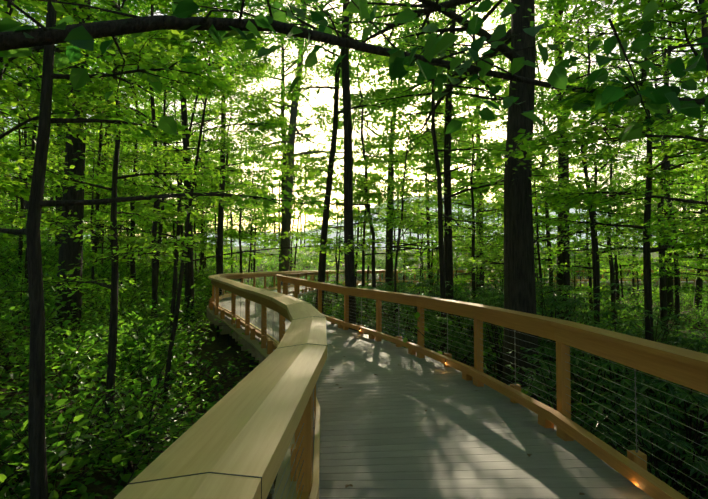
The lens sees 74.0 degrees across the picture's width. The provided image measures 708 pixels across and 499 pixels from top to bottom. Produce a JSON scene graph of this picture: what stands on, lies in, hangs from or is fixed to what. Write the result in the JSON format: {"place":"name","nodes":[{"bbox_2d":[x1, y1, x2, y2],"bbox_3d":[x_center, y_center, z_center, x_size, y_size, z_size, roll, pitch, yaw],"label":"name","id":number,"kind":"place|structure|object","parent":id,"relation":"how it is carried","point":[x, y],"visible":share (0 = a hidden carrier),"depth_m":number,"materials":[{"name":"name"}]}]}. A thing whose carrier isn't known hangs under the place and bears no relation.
{"place":"outdoors","nodes":[
{"label":"outdoors","id":0,"kind":"place"},
{"bbox_2d":[0,246,707,498],"bbox_3d":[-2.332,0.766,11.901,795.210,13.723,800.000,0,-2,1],"label":"terrain","id":1,"kind":"structure","parent":0,"point":[221,344],"depth_m":11.10,"materials":[{"name":"green plant"}]},
{"bbox_2d":[0,71,707,307],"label":"foliage","id":2,"kind":"object","parent":1,"relation":"on","point":[266,242],"depth_m":31.73,"materials":[{"name":"green plant"}]},
{"bbox_2d":[0,0,707,419],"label":"tree","id":3,"kind":"object","parent":1,"relation":"on","point":[518,260],"depth_m":11.09,"materials":[{"name":"green plant"}]},
{"bbox_2d":[0,0,707,271],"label":"understory tree leaves","id":4,"kind":"object","parent":3,"relation":"attached to","point":[171,37],"visible":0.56,"depth_m":9.05,"materials":[{"name":"green plant"}]},
{"bbox_2d":[0,0,707,148],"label":"tree leaves","id":5,"kind":"object","parent":3,"relation":"attached to","point":[656,100],"visible":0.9,"depth_m":3.91,"materials":[{"name":"green plant"}]},
{"bbox_2d":[0,0,707,498],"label":"trees","id":6,"kind":"object","parent":1,"relation":"on","point":[206,87],"depth_m":9.48,"materials":[{"name":"green plant"}]},
{"bbox_2d":[0,212,707,498],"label":"understory shrubs","id":7,"kind":"object","parent":1,"relation":"on","point":[66,462],"depth_m":8.40,"materials":[{"name":"green plant"}]},
{"bbox_2d":[0,0,707,344],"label":"forest trees","id":8,"kind":"object","parent":1,"relation":"on","point":[477,102],"depth_m":23.51,"materials":[{"name":"green plant"}]},
{"bbox_2d":[0,0,707,320],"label":"forest trees","id":9,"kind":"object","parent":1,"relation":"on","point":[564,258],"depth_m":29.28,"materials":[{"name":"green plant"}]},
{"bbox_2d":[0,25,707,251],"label":"forest trees","id":10,"kind":"object","parent":1,"relation":"on","point":[691,197],"depth_m":107.35,"materials":[{"name":"green plant"}]},
{"bbox_2d":[216,287,625,370],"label":"boardwalk steel columns","id":11,"kind":"structure","parent":1,"relation":"on","point":[229,344],"depth_m":13.38,"materials":[{"name":"grey"}]},
{"bbox_2d":[207,282,707,363],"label":"boardwalk side beam","id":12,"kind":"structure","parent":11,"relation":"on","point":[253,351],"depth_m":13.28,"materials":[{"name":"brown wood"}]},
{"bbox_2d":[213,281,705,498],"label":"boardwalk deck boards","id":13,"kind":"object","parent":12,"relation":"on","point":[460,438],"visible":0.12,"depth_m":4.29,"materials":[{"name":"grey wood"}]},
{"bbox_2d":[207,281,548,498],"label":"curb rail","id":14,"kind":"object","parent":13,"relation":"on","point":[255,344],"visible":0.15,"depth_m":3.72,"materials":[{"name":"brown wood"}]},
{"bbox_2d":[227,298,584,494],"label":"fallen leaves","id":15,"kind":"object","parent":13,"relation":"on","point":[347,485],"visible":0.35,"depth_m":3.91,"materials":[{"name":"brown plant"}]},
{"bbox_2d":[209,272,687,498],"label":"wooden railing","id":16,"kind":"object","parent":13,"relation":"on","point":[306,419],"visible":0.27,"depth_m":8.31,"materials":[{"name":"brown wood"}]},
{"bbox_2d":[114,269,695,498],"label":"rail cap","id":17,"kind":"object","parent":16,"relation":"on","point":[248,424],"visible":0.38,"depth_m":1.52,"materials":[{"name":"beige wood"}]},
{"bbox_2d":[127,269,681,498],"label":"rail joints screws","id":18,"kind":"object","parent":17,"relation":"attached to","point":[217,472],"visible":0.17,"depth_m":1.13,"materials":[{"name":"brown wood"}]},
{"bbox_2d":[214,273,631,498],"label":"rail cables","id":19,"kind":"object","parent":16,"relation":"attached to","point":[272,491],"visible":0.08,"depth_m":3.74,"materials":[{"name":"silver metal"}]},
{"bbox_2d":[277,271,707,498],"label":"wooden railing","id":20,"kind":"object","parent":13,"relation":"on","point":[632,467],"visible":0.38,"depth_m":4.50,"materials":[{"name":"brown wood"}]},
{"bbox_2d":[276,270,707,369],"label":"handrail","id":21,"kind":"object","parent":20,"relation":"on","point":[690,357],"visible":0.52,"depth_m":3.97,"materials":[{"name":"brown wood"}]},
{"bbox_2d":[284,272,707,498],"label":"rail cables","id":22,"kind":"object","parent":20,"relation":"attached to","point":[636,413],"visible":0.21,"depth_m":4.02,"materials":[{"name":"silver metal"}]},
{"bbox_2d":[299,272,707,498],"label":"undergrowth","id":23,"kind":"object","parent":1,"relation":"on","point":[668,446],"depth_m":7.64,"materials":[{"name":"green plant"}]},
{"bbox_2d":[0,0,707,238],"label":"sky","id":24,"kind":"structure","parent":0,"point":[321,97],"materials":[{"name":"white"}]},
{"bbox_2d":[88,196,705,249],"bbox_3d":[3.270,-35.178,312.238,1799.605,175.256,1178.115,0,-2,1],"label":"distant hills","id":25,"kind":"structure","parent":0,"point":[383,244],"depth_m":893.37,"materials":[{"name":"green plant"}]}
]}

